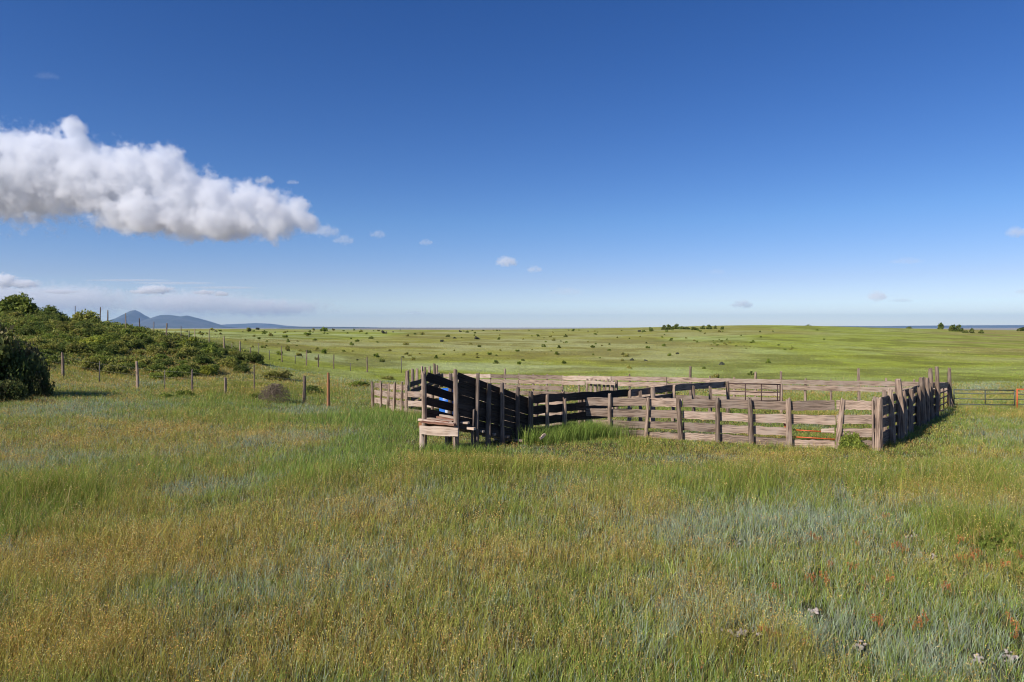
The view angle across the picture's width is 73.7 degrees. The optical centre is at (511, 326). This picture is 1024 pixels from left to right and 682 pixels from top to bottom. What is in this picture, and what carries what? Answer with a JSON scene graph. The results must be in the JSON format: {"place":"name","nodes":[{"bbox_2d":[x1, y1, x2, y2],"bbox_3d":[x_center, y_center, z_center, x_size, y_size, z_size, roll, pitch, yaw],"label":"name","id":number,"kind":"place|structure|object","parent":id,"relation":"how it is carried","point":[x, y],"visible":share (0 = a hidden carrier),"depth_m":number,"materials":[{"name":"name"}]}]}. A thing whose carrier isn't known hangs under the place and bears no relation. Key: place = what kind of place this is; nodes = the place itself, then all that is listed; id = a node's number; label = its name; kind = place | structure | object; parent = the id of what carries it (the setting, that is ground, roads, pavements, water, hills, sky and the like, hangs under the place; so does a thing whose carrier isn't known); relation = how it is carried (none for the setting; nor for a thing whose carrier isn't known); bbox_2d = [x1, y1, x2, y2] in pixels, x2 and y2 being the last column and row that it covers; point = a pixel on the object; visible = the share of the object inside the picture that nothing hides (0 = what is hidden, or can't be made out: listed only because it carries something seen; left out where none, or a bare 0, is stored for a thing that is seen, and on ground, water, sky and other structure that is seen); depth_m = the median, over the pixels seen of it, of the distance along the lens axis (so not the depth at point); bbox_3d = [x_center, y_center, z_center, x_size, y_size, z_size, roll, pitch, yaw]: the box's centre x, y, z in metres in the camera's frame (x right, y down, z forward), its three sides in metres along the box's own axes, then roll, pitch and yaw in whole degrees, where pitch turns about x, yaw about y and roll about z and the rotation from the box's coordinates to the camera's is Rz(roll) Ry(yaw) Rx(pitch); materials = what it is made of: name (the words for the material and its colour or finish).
{"place":"outdoors","nodes":[
{"label":"outdoors","id":0,"kind":"place"},
{"bbox_2d":[109,310,237,327],"bbox_3d":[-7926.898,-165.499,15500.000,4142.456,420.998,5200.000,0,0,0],"label":"mountain","id":1,"kind":"structure","parent":0,"point":[134,316],"depth_m":14515.84,"materials":[{"name":"stone"}]},
{"bbox_2d":[224,323,298,327],"bbox_3d":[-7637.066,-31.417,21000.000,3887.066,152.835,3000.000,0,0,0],"label":"hills","id":2,"kind":"structure","parent":0,"point":[256,325],"depth_m":20407.27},
{"bbox_2d":[280,327,379,327],"bbox_3d":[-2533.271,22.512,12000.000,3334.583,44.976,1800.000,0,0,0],"label":"mesa","id":3,"kind":"structure","parent":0,"point":[330,327],"depth_m":11757.63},
{"bbox_2d":[0,317,1023,681],"bbox_3d":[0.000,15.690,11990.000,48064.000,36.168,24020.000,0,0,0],"label":"ground","id":4,"kind":"structure","parent":0,"point":[878,341],"depth_m":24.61,"materials":[{"name":"plant"}]},
{"bbox_2d":[6,311,23,317],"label":"shrub","id":5,"kind":"object","parent":4,"relation":"on","point":[16,313],"visible":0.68,"depth_m":68.57,"materials":[{"name":"green plant"}]},
{"bbox_2d":[7,319,27,325],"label":"shrub","id":6,"kind":"object","parent":4,"relation":"on","point":[22,322],"visible":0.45,"depth_m":60.65,"materials":[{"name":"green plant"}]},
{"bbox_2d":[0,378,35,402],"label":"bush","id":7,"kind":"object","parent":4,"relation":"on","point":[10,390],"visible":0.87,"depth_m":30.53,"materials":[{"name":"green plant"}]},
{"bbox_2d":[0,292,37,314],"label":"shrub","id":8,"kind":"object","parent":4,"relation":"on","point":[15,302],"visible":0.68,"depth_m":73.07,"materials":[{"name":"green plant"}]},
{"bbox_2d":[0,320,44,383],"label":"bush","id":9,"kind":"object","parent":4,"relation":"on","point":[7,348],"visible":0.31,"depth_m":32.54,"materials":[{"name":"green plant"}]},
{"bbox_2d":[0,339,50,396],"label":"bush","id":10,"kind":"object","parent":4,"relation":"on","point":[19,366],"visible":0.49,"depth_m":32.87,"materials":[{"name":"green plant"}]},
{"bbox_2d":[17,327,36,335],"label":"shrub","id":11,"kind":"object","parent":4,"relation":"on","point":[24,331],"visible":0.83,"depth_m":56.68,"materials":[{"name":"green plant"}]},
{"bbox_2d":[21,335,43,345],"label":"shrub","id":12,"kind":"object","parent":4,"relation":"on","point":[36,339],"visible":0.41,"depth_m":52.58,"materials":[{"name":"green plant"}]},
{"bbox_2d":[30,324,50,330],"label":"shrub","id":13,"kind":"object","parent":4,"relation":"on","point":[43,327],"visible":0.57,"depth_m":59.01,"materials":[{"name":"green plant"}]},
{"bbox_2d":[27,362,56,397],"bbox_3d":[-22.954,2.713,33.208,1.231,2.098,1.206,0,0,22],"label":"bush","id":14,"kind":"object","parent":4,"relation":"on","point":[46,389],"visible":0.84,"depth_m":33.01,"materials":[{"name":"green plant"}]},
{"bbox_2d":[37,348,58,355],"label":"shrub","id":15,"kind":"object","parent":4,"relation":"on","point":[43,351],"visible":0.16,"depth_m":49.30,"materials":[{"name":"green plant"}]},
{"bbox_2d":[36,341,61,353],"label":"shrub","id":16,"kind":"object","parent":4,"relation":"on","point":[52,346],"visible":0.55,"depth_m":51.08,"materials":[{"name":"green plant"}]},
{"bbox_2d":[39,333,59,339],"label":"shrub","id":17,"kind":"object","parent":4,"relation":"on","point":[48,335],"visible":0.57,"depth_m":56.16,"materials":[{"name":"green plant"}]},
{"bbox_2d":[33,304,67,316],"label":"shrub","id":18,"kind":"object","parent":4,"relation":"on","point":[52,309],"visible":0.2,"depth_m":73.81,"materials":[{"name":"green plant"}]},
{"bbox_2d":[44,354,60,364],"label":"shrub","id":19,"kind":"object","parent":4,"relation":"on","point":[53,359],"visible":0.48,"depth_m":47.44,"materials":[{"name":"green plant"}]},
{"bbox_2d":[53,314,71,321],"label":"shrub","id":20,"kind":"object","parent":4,"relation":"on","point":[63,318],"visible":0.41,"depth_m":66.04,"materials":[{"name":"green plant"}]},
{"bbox_2d":[58,341,70,352],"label":"shrub","id":21,"kind":"object","parent":4,"relation":"on","point":[61,346],"visible":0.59,"depth_m":51.93,"materials":[{"name":"green plant"}]},
{"bbox_2d":[55,323,74,332],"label":"shrub","id":22,"kind":"object","parent":4,"relation":"on","point":[63,328],"visible":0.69,"depth_m":59.62,"materials":[{"name":"green plant"}]},
{"bbox_2d":[61,336,82,342],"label":"shrub","id":23,"kind":"object","parent":4,"relation":"on","point":[70,339],"visible":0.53,"depth_m":55.50,"materials":[{"name":"green plant"}]},
{"bbox_2d":[68,328,84,334],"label":"shrub","id":24,"kind":"object","parent":4,"relation":"on","point":[74,330],"visible":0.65,"depth_m":59.21,"materials":[{"name":"green plant"}]},
{"bbox_2d":[63,340,92,353],"bbox_3d":[-33.197,1.649,52.298,1.970,1.316,1.832,0,0,-26],"label":"shrub","id":25,"kind":"object","parent":4,"relation":"on","point":[78,347],"visible":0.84,"depth_m":51.93,"materials":[{"name":"green plant"}]},
{"bbox_2d":[72,322,96,329],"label":"shrub","id":26,"kind":"object","parent":4,"relation":"on","point":[89,324],"visible":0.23,"depth_m":60.32,"materials":[{"name":"green plant"}]},
{"bbox_2d":[70,309,100,321],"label":"shrub","id":27,"kind":"object","parent":4,"relation":"on","point":[80,316],"visible":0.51,"depth_m":69.58,"materials":[{"name":"green plant"}]},
{"bbox_2d":[76,356,103,371],"bbox_3d":[-28.423,2.546,46.139,1.676,1.315,1.802,0,0,-6],"label":"shrub","id":28,"kind":"object","parent":4,"relation":"on","point":[90,364],"visible":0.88,"depth_m":45.79,"materials":[{"name":"green plant"}]},
{"bbox_2d":[79,334,104,344],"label":"shrub","id":29,"kind":"object","parent":4,"relation":"on","point":[99,338],"visible":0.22,"depth_m":54.86,"materials":[{"name":"green plant"}]},
{"bbox_2d":[82,326,105,336],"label":"shrub","id":30,"kind":"object","parent":4,"relation":"on","point":[87,330],"visible":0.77,"depth_m":59.01,"materials":[{"name":"green plant"}]},
{"bbox_2d":[87,341,100,349],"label":"shrub","id":31,"kind":"object","parent":4,"relation":"on","point":[94,343],"visible":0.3,"depth_m":53.92,"materials":[{"name":"green plant"}]},
{"bbox_2d":[96,350,113,355],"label":"shrub","id":32,"kind":"object","parent":4,"relation":"on","point":[100,352],"visible":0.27,"depth_m":51.81,"materials":[{"name":"green plant"}]},
{"bbox_2d":[93,343,120,354],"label":"shrub","id":33,"kind":"object","parent":4,"relation":"on","point":[114,349],"visible":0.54,"depth_m":52.98,"materials":[{"name":"green plant"}]},
{"bbox_2d":[101,332,125,341],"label":"shrub","id":34,"kind":"object","parent":4,"relation":"on","point":[106,336],"visible":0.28,"depth_m":56.45,"materials":[{"name":"green plant"}]},
{"bbox_2d":[100,362,130,374],"bbox_3d":[-26.419,2.864,45.535,1.846,1.113,1.717,0,0,-27],"label":"shrub","id":35,"kind":"object","parent":4,"relation":"on","point":[117,368],"visible":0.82,"depth_m":45.24,"materials":[{"name":"green plant"}]},
{"bbox_2d":[108,339,127,348],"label":"shrub","id":36,"kind":"object","parent":4,"relation":"on","point":[120,343],"visible":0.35,"depth_m":55.06,"materials":[{"name":"green plant"}]},
{"bbox_2d":[0,311,247,373],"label":"undergrowth","id":37,"kind":"object","parent":4,"relation":"on","point":[109,326],"visible":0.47,"depth_m":58.88,"materials":[{"name":"green plant"}]},
{"bbox_2d":[118,346,130,353],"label":"shrub","id":38,"kind":"object","parent":4,"relation":"on","point":[124,350],"visible":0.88,"depth_m":54.27,"materials":[{"name":"green plant"}]},
{"bbox_2d":[120,333,142,344],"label":"shrub","id":39,"kind":"object","parent":4,"relation":"on","point":[126,337],"visible":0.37,"depth_m":57.90,"materials":[{"name":"green plant"}]},
{"bbox_2d":[125,339,143,348],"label":"shrub","id":40,"kind":"object","parent":4,"relation":"on","point":[135,343],"visible":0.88,"depth_m":56.48,"materials":[{"name":"green plant"}]},
{"bbox_2d":[130,349,145,353],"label":"shrub","id":41,"kind":"object","parent":4,"relation":"on","point":[139,351],"visible":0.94,"depth_m":54.70,"materials":[{"name":"green plant"}]},
{"bbox_2d":[132,357,151,364],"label":"shrub","id":42,"kind":"object","parent":4,"relation":"on","point":[146,360],"visible":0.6,"depth_m":50.72,"materials":[{"name":"green plant"}]},
{"bbox_2d":[134,332,149,339],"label":"shrub","id":43,"kind":"object","parent":4,"relation":"on","point":[140,335],"visible":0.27,"depth_m":59.59,"materials":[{"name":"green plant"}]},
{"bbox_2d":[137,337,155,345],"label":"shrub","id":44,"kind":"object","parent":4,"relation":"on","point":[149,340],"visible":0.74,"depth_m":58.22,"materials":[{"name":"green plant"}]},
{"bbox_2d":[145,344,164,356],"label":"shrub","id":45,"kind":"object","parent":4,"relation":"on","point":[152,349],"visible":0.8,"depth_m":54.42,"materials":[{"name":"green plant"}]},
{"bbox_2d":[144,363,166,372],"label":"shrub","id":46,"kind":"object","parent":4,"relation":"on","point":[153,367],"visible":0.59,"depth_m":48.04,"materials":[{"name":"green plant"}]},
{"bbox_2d":[149,372,165,379],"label":"shrub","id":47,"kind":"object","parent":4,"relation":"on","point":[154,375],"visible":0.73,"depth_m":44.85,"materials":[{"name":"green plant"}]},
{"bbox_2d":[153,353,168,359],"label":"shrub","id":48,"kind":"object","parent":4,"relation":"on","point":[160,356],"visible":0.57,"depth_m":53.34,"materials":[{"name":"green plant"}]},
{"bbox_2d":[153,357,173,366],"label":"shrub","id":49,"kind":"object","parent":4,"relation":"on","point":[167,362],"visible":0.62,"depth_m":51.17,"materials":[{"name":"green plant"}]},
{"bbox_2d":[153,334,176,347],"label":"shrub","id":50,"kind":"object","parent":4,"relation":"on","point":[171,342],"visible":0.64,"depth_m":58.81,"materials":[{"name":"green plant"}]},
{"bbox_2d":[156,392,174,398],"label":"shrub","id":51,"kind":"object","parent":4,"relation":"on","point":[166,395],"visible":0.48,"depth_m":35.90,"materials":[{"name":"green plant"}]},
{"bbox_2d":[19,348,329,406],"bbox_3d":[-21.043,2.828,41.267,26.135,3.225,2.911,0,0,22],"label":"wire fence","id":52,"kind":"object","parent":4,"relation":"on","point":[62,369],"visible":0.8,"depth_m":39.58,"materials":[{"name":"metal"}]},
{"bbox_2d":[165,367,184,378],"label":"shrub","id":53,"kind":"object","parent":4,"relation":"on","point":[176,372],"visible":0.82,"depth_m":45.82,"materials":[{"name":"green plant"}]},
{"bbox_2d":[173,352,186,358],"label":"shrub","id":54,"kind":"object","parent":4,"relation":"on","point":[180,355],"visible":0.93,"depth_m":54.67,"materials":[{"name":"green plant"}]},
{"bbox_2d":[174,389,194,396],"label":"shrub","id":55,"kind":"object","parent":4,"relation":"on","point":[182,393],"visible":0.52,"depth_m":37.19,"materials":[{"name":"green plant"}]},
{"bbox_2d":[173,363,199,376],"bbox_3d":[-23.111,3.130,48.252,1.870,1.032,1.757,0,0,32],"label":"shrub","id":56,"kind":"object","parent":4,"relation":"on","point":[186,369],"visible":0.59,"depth_m":48.02,"materials":[{"name":"green plant"}]},
{"bbox_2d":[177,336,201,347],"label":"shrub","id":57,"kind":"object","parent":4,"relation":"on","point":[195,339],"visible":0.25,"depth_m":60.23,"materials":[{"name":"green plant"}]},
{"bbox_2d":[177,344,202,356],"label":"shrub","id":58,"kind":"object","parent":4,"relation":"on","point":[188,350],"visible":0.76,"depth_m":55.90,"materials":[{"name":"green plant"}]},
{"bbox_2d":[182,340,202,349],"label":"shrub","id":59,"kind":"object","parent":4,"relation":"on","point":[189,344],"visible":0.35,"depth_m":58.90,"materials":[{"name":"green plant"}]},
{"bbox_2d":[191,354,213,363],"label":"shrub","id":60,"kind":"object","parent":4,"relation":"on","point":[201,359],"visible":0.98,"depth_m":53.56,"materials":[{"name":"green plant"}]},
{"bbox_2d":[197,365,218,375],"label":"shrub","id":61,"kind":"object","parent":4,"relation":"on","point":[207,370],"visible":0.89,"depth_m":49.17,"materials":[{"name":"green plant"}]},
{"bbox_2d":[202,341,218,347],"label":"shrub","id":62,"kind":"object","parent":4,"relation":"on","point":[205,345],"visible":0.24,"depth_m":61.43,"materials":[{"name":"green plant"}]},
{"bbox_2d":[200,364,220,373],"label":"shrub","id":63,"kind":"object","parent":4,"relation":"on","point":[215,367],"visible":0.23,"depth_m":50.67,"materials":[{"name":"green plant"}]},
{"bbox_2d":[199,345,223,355],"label":"shrub","id":64,"kind":"object","parent":4,"relation":"on","point":[208,349],"visible":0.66,"depth_m":58.36,"materials":[{"name":"green plant"}]},
{"bbox_2d":[205,352,222,357],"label":"shrub","id":65,"kind":"object","parent":4,"relation":"on","point":[211,354],"visible":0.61,"depth_m":57.23,"materials":[{"name":"green plant"}]},
{"bbox_2d":[218,356,237,368],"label":"shrub","id":66,"kind":"object","parent":4,"relation":"on","point":[230,362],"visible":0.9,"depth_m":54.06,"materials":[{"name":"green plant"}]},
{"bbox_2d":[226,353,244,360],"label":"shrub","id":67,"kind":"object","parent":4,"relation":"on","point":[239,356],"visible":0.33,"depth_m":58.05,"materials":[{"name":"green plant"}]},
{"bbox_2d":[75,306,401,372],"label":"wire fence","id":68,"kind":"object","parent":4,"relation":"on","point":[239,343],"visible":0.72,"depth_m":65.97,"materials":[{"name":"metal"}]},
{"bbox_2d":[232,364,250,372],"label":"shrub","id":69,"kind":"object","parent":4,"relation":"on","point":[239,368],"visible":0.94,"depth_m":52.71,"materials":[{"name":"green plant"}]},
{"bbox_2d":[242,351,264,363],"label":"shrub","id":70,"kind":"object","parent":4,"relation":"on","point":[255,357],"visible":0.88,"depth_m":58.62,"materials":[{"name":"green plant"}]},
{"bbox_2d":[257,382,292,401],"bbox_3d":[-12.632,3.513,36.193,1.840,1.134,1.536,0,0,0],"label":"dead bush","id":71,"kind":"object","parent":4,"relation":"on","point":[275,391],"visible":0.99,"depth_m":36.03,"materials":[{"name":"plant"}]},
{"bbox_2d":[260,370,293,380],"bbox_3d":[-17.940,3.717,52.145,2.427,0.864,2.492,0,0,1],"label":"shrub","id":72,"kind":"object","parent":4,"relation":"on","point":[282,375],"visible":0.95,"depth_m":51.51,"materials":[{"name":"green plant"}]},
{"bbox_2d":[302,385,324,393],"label":"shrub","id":73,"kind":"object","parent":4,"relation":"on","point":[312,388],"visible":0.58,"depth_m":41.81,"materials":[{"name":"green plant"}]},
{"bbox_2d":[344,381,369,385],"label":"shrub","id":74,"kind":"object","parent":4,"relation":"on","point":[356,383],"visible":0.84,"depth_m":52.77,"materials":[{"name":"green plant"}]},
{"bbox_2d":[371,381,407,411],"bbox_3d":[-5.953,3.454,32.787,0.225,1.983,5.331,0,0,-27],"label":"plank fence","id":75,"kind":"object","parent":4,"relation":"on","point":[394,394],"visible":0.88,"depth_m":32.62,"materials":[{"name":"wood"}]},
{"bbox_2d":[405,363,439,414],"bbox_3d":[-4.883,3.375,38.649,0.297,2.938,16.348,0,0,-2],"label":"plank fence","id":76,"kind":"object","parent":4,"relation":"on","point":[415,383],"visible":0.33,"depth_m":32.78,"materials":[{"name":"wood"}]},
{"bbox_2d":[439,388,452,413],"bbox_3d":[-2.300,2.936,24.300,0.610,1.490,0.610,0,0,0],"label":"plastic drum","id":77,"kind":"object","parent":4,"relation":"on","point":[446,400],"visible":0.12,"depth_m":24.05,"materials":[{"name":"blue plastic"}]},
{"bbox_2d":[418,369,533,449],"bbox_3d":[-0.982,2.444,19.656,3.600,2.601,1.640,0,0,-39],"label":"loading chute","id":78,"kind":"object","parent":4,"relation":"on","point":[493,406],"visible":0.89,"depth_m":19.18,"materials":[{"name":"brown wood"}]},
{"bbox_2d":[408,391,564,425],"bbox_3d":[-1.392,3.242,27.620,8.678,1.855,0.178,0,0,41],"label":"plank fence","id":79,"kind":"object","parent":4,"relation":"on","point":[414,394],"visible":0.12,"depth_m":29.58,"materials":[{"name":"wood"}]},
{"bbox_2d":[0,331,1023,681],"bbox_3d":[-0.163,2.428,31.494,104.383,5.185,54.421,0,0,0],"label":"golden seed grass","id":80,"kind":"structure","parent":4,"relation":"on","point":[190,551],"depth_m":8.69,"materials":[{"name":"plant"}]},
{"bbox_2d":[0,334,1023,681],"bbox_3d":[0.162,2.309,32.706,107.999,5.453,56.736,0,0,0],"label":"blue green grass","id":81,"kind":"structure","parent":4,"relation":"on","point":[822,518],"depth_m":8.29,"materials":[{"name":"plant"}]},
{"bbox_2d":[585,378,617,408],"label":"board fence","id":82,"kind":"object","parent":4,"relation":"on","point":[595,382],"visible":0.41,"depth_m":30.46,"materials":[{"name":"wood"}]},
{"bbox_2d":[533,381,729,435],"bbox_3d":[5.134,3.083,25.415,0.268,2.058,13.554,0,0,42],"label":"plank fence","id":83,"kind":"object","parent":4,"relation":"on","point":[547,408],"visible":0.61,"depth_m":22.64,"materials":[{"name":"wood"}]},
{"bbox_2d":[439,366,946,404],"bbox_3d":[8.270,3.514,40.437,29.777,2.714,0.203,0,0,26],"label":"plank fence","id":84,"kind":"object","parent":4,"relation":"on","point":[845,386],"visible":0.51,"depth_m":38.95,"materials":[{"name":"wood"}]},
{"bbox_2d":[578,393,882,450],"bbox_3d":[6.223,2.892,20.799,8.936,1.895,0.376,0,0,25],"label":"plank fence","id":85,"kind":"object","parent":4,"relation":"on","point":[788,419],"visible":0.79,"depth_m":20.48,"materials":[{"name":"brown wood"}]},
{"bbox_2d":[780,383,782,413],"bbox_3d":[11.912,3.320,30.191,0.122,1.660,0.163,0,0,0],"label":"gate post","id":86,"kind":"object","parent":4,"relation":"on","point":[781,411],"visible":0.61,"depth_m":30.16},
{"bbox_2d":[729,383,780,408],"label":"pipe gate","id":87,"kind":"structure","parent":86,"relation":"attached to","point":[761,392],"depth_m":30.23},
{"bbox_2d":[804,572,815,589],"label":"orange wildflower","id":88,"kind":"object","parent":4,"relation":"on","point":[811,580],"visible":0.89,"depth_m":7.29,"materials":[{"name":"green plant"}]},
{"bbox_2d":[819,570,828,589],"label":"orange wildflower","id":89,"kind":"object","parent":4,"relation":"on","point":[825,575],"visible":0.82,"depth_m":7.35,"materials":[{"name":"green plant"}]},
{"bbox_2d":[835,430,863,450],"bbox_3d":[9.469,3.233,19.051,0.711,0.670,0.761,0,0,44],"label":"leafy weed","id":90,"kind":"object","parent":4,"relation":"on","point":[849,441],"visible":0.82,"depth_m":18.96,"materials":[{"name":"green plant"}]},
{"bbox_2d":[854,440,870,451],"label":"leafy weed","id":91,"kind":"object","parent":4,"relation":"on","point":[862,445],"visible":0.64,"depth_m":18.71,"materials":[{"name":"green plant"}]},
{"bbox_2d":[870,614,882,637],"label":"orange wildflower","id":92,"kind":"object","parent":4,"relation":"on","point":[877,621],"visible":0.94,"depth_m":6.07,"materials":[{"name":"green plant"}]},
{"bbox_2d":[873,366,952,444],"bbox_3d":[16.066,2.965,26.591,0.539,2.718,18.758,0,0,38],"label":"plank fence","id":93,"kind":"object","parent":4,"relation":"on","point":[924,409],"visible":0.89,"depth_m":22.99,"materials":[{"name":"wood"}]},
{"bbox_2d":[939,384,948,411],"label":"pipe gate","id":94,"kind":"structure","parent":93,"relation":"attached to","point":[943,397],"depth_m":32.10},
{"bbox_2d":[953,389,1014,405],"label":"pipe fence","id":95,"kind":"object","parent":93,"relation":"attached to","point":[985,393],"visible":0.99,"depth_m":33.36,"materials":[{"name":"metal"}]},
{"bbox_2d":[908,618,922,637],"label":"orange wildflower","id":96,"kind":"object","parent":4,"relation":"on","point":[915,626],"visible":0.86,"depth_m":6.04,"materials":[{"name":"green plant"}]},
{"bbox_2d":[918,610,928,633],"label":"orange wildflower","id":97,"kind":"object","parent":4,"relation":"on","point":[920,620],"visible":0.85,"depth_m":6.07,"materials":[{"name":"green plant"}]},
{"bbox_2d":[974,530,1023,555],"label":"leafy weed","id":98,"kind":"object","parent":4,"relation":"on","point":[992,542],"visible":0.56,"depth_m":8.91,"materials":[{"name":"green plant"}]},
{"bbox_2d":[984,520,1023,543],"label":"leafy weed","id":99,"kind":"object","parent":4,"relation":"on","point":[1013,526],"visible":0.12,"depth_m":9.44,"materials":[{"name":"green plant"}]},
{"bbox_2d":[1010,617,1019,639],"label":"orange wildflower","id":100,"kind":"object","parent":4,"relation":"on","point":[1011,620],"visible":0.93,"depth_m":5.97,"materials":[{"name":"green plant"}]},
{"bbox_2d":[1016,389,1023,408],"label":"pipe fence","id":101,"kind":"object","parent":4,"relation":"on","point":[1017,394],"visible":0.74,"depth_m":32.97,"materials":[{"name":"metal"}]},
{"bbox_2d":[0,0,1023,327],"label":"sky","id":102,"kind":"structure","parent":0,"point":[301,163],"materials":[{"name":"blue"}]},
{"bbox_2d":[388,419,652,455],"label":"tall grass","id":103,"kind":"structure","parent":0,"point":[587,430],"depth_m":20.29,"materials":[{"name":"plant"}]},
{"bbox_2d":[838,325,1023,327],"bbox_3d":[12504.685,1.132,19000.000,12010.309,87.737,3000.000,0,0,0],"label":"mesa","id":104,"kind":"structure","parent":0,"point":[990,326],"depth_m":18416.84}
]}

